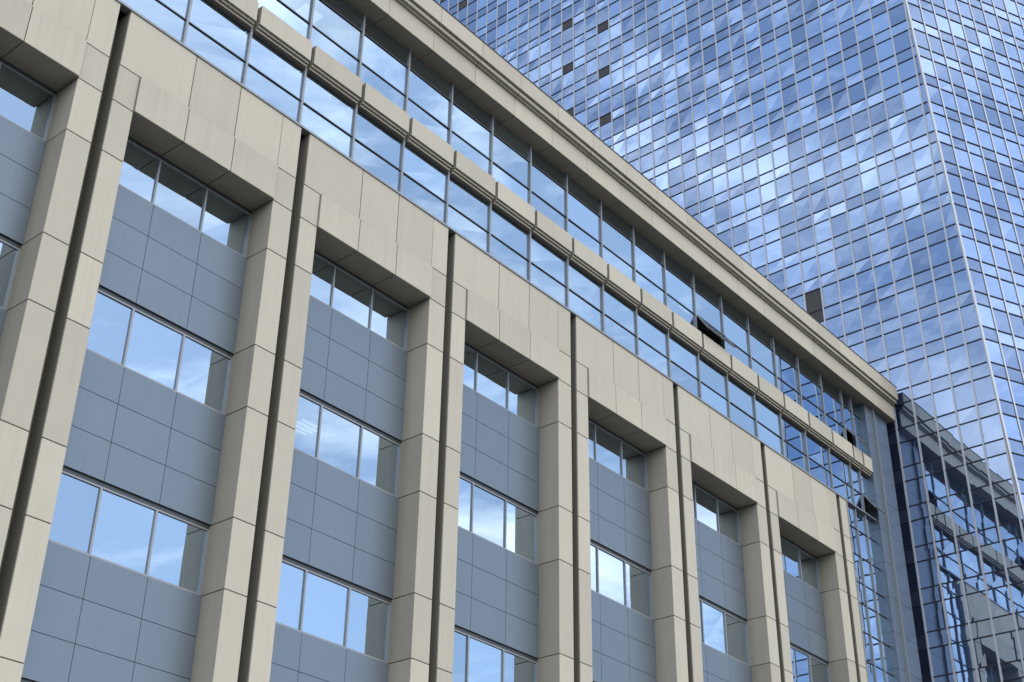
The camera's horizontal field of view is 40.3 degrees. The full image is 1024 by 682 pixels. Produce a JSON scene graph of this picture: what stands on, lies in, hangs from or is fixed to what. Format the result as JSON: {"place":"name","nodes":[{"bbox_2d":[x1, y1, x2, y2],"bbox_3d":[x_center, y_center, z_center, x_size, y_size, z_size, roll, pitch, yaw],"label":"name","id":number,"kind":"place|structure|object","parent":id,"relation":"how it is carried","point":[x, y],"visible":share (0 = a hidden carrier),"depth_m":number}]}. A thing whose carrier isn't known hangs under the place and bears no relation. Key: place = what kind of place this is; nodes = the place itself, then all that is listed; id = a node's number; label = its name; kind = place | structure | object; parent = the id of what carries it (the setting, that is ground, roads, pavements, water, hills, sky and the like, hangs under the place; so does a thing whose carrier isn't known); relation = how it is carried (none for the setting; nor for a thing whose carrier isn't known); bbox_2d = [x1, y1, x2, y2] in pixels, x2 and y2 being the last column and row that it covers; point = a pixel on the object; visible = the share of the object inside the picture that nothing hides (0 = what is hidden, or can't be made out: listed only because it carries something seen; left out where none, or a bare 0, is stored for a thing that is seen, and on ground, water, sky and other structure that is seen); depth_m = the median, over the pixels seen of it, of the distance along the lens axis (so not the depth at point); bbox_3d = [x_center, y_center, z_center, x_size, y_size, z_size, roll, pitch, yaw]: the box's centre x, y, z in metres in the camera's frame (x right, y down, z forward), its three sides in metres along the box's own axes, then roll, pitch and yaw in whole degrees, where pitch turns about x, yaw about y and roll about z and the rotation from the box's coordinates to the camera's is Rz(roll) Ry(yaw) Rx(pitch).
{"place":"outdoors","nodes":[
{"label":"outdoors","id":0,"kind":"place"},
{"bbox_2d":[117,10,721,346],"bbox_3d":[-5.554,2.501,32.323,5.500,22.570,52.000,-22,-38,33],"label":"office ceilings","id":1,"kind":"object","parent":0,"point":[707,332],"visible":0.14,"depth_m":48.92},
{"bbox_2d":[0,2,865,673],"bbox_3d":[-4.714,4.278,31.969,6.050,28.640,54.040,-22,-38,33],"label":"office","id":2,"kind":"structure","parent":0,"point":[404,440],"depth_m":30.85},
{"bbox_2d":[0,0,835,556],"bbox_3d":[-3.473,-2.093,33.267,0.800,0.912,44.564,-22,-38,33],"label":"office lintels","id":3,"kind":"object","parent":2,"relation":"attached to","point":[48,52],"visible":0.9,"depth_m":32.84},
{"bbox_2d":[0,12,859,681],"bbox_3d":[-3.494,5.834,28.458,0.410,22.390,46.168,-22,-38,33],"label":"office shadow gaps","id":4,"kind":"object","parent":2,"relation":"attached to","point":[30,456],"visible":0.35,"depth_m":28.92},
{"bbox_2d":[0,0,867,681],"bbox_3d":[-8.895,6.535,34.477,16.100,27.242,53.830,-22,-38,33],"label":"building facade","id":5,"kind":"structure","parent":2,"relation":"attached to","point":[156,58],"depth_m":30.84},
{"bbox_2d":[0,0,893,681],"bbox_3d":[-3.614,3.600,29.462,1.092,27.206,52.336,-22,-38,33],"label":"window glass","id":6,"kind":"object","parent":2,"relation":"attached to","point":[124,526],"depth_m":34.72},
{"bbox_2d":[0,0,896,681],"bbox_3d":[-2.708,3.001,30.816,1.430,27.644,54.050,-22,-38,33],"label":"office transoms","id":7,"kind":"object","parent":2,"relation":"attached to","point":[126,494],"visible":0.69,"depth_m":35.79},
{"bbox_2d":[0,0,910,681],"bbox_3d":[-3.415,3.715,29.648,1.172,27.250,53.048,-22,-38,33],"label":"office window frames","id":8,"kind":"structure","parent":2,"relation":"attached to","point":[124,8],"depth_m":35.87},
{"bbox_2d":[0,116,921,681],"bbox_3d":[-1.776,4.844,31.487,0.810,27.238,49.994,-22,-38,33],"label":"office spandrel panels","id":9,"kind":"object","parent":2,"relation":"attached to","point":[142,436],"visible":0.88,"depth_m":29.44},
{"bbox_2d":[209,0,897,476],"bbox_3d":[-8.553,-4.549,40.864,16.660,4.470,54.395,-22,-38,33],"label":"office cornice and blocks","id":10,"kind":"structure","parent":2,"relation":"attached to","point":[439,40],"depth_m":41.27},
{"bbox_2d":[440,0,823,321],"bbox_3d":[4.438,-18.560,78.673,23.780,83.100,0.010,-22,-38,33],"label":"tower louvres","id":11,"kind":"object","parent":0,"point":[813,301],"visible":0.14,"depth_m":73.92},
{"bbox_2d":[435,0,1023,681],"bbox_3d":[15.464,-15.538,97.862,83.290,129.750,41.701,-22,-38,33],"label":"tower vision glass","id":12,"kind":"object","parent":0,"point":[1000,602],"visible":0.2,"depth_m":61.50},
{"bbox_2d":[439,0,1023,681],"bbox_3d":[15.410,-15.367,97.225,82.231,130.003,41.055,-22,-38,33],"label":"vertical mullions","id":13,"kind":"object","parent":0,"point":[1005,436],"visible":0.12,"depth_m":61.15},
{"label":"ground","id":14,"kind":"structure","parent":0,"visible":0},
{"bbox_2d":[0,29,866,681],"bbox_3d":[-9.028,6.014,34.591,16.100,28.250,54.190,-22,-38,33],"label":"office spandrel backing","id":15,"kind":"object","parent":14,"relation":"on","point":[850,439],"visible":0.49,"depth_m":30.41},
{"bbox_2d":[440,0,1023,681],"bbox_3d":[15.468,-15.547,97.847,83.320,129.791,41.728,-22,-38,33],"label":"tower transoms","id":16,"kind":"object","parent":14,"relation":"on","point":[836,204],"visible":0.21,"depth_m":62.25}
]}

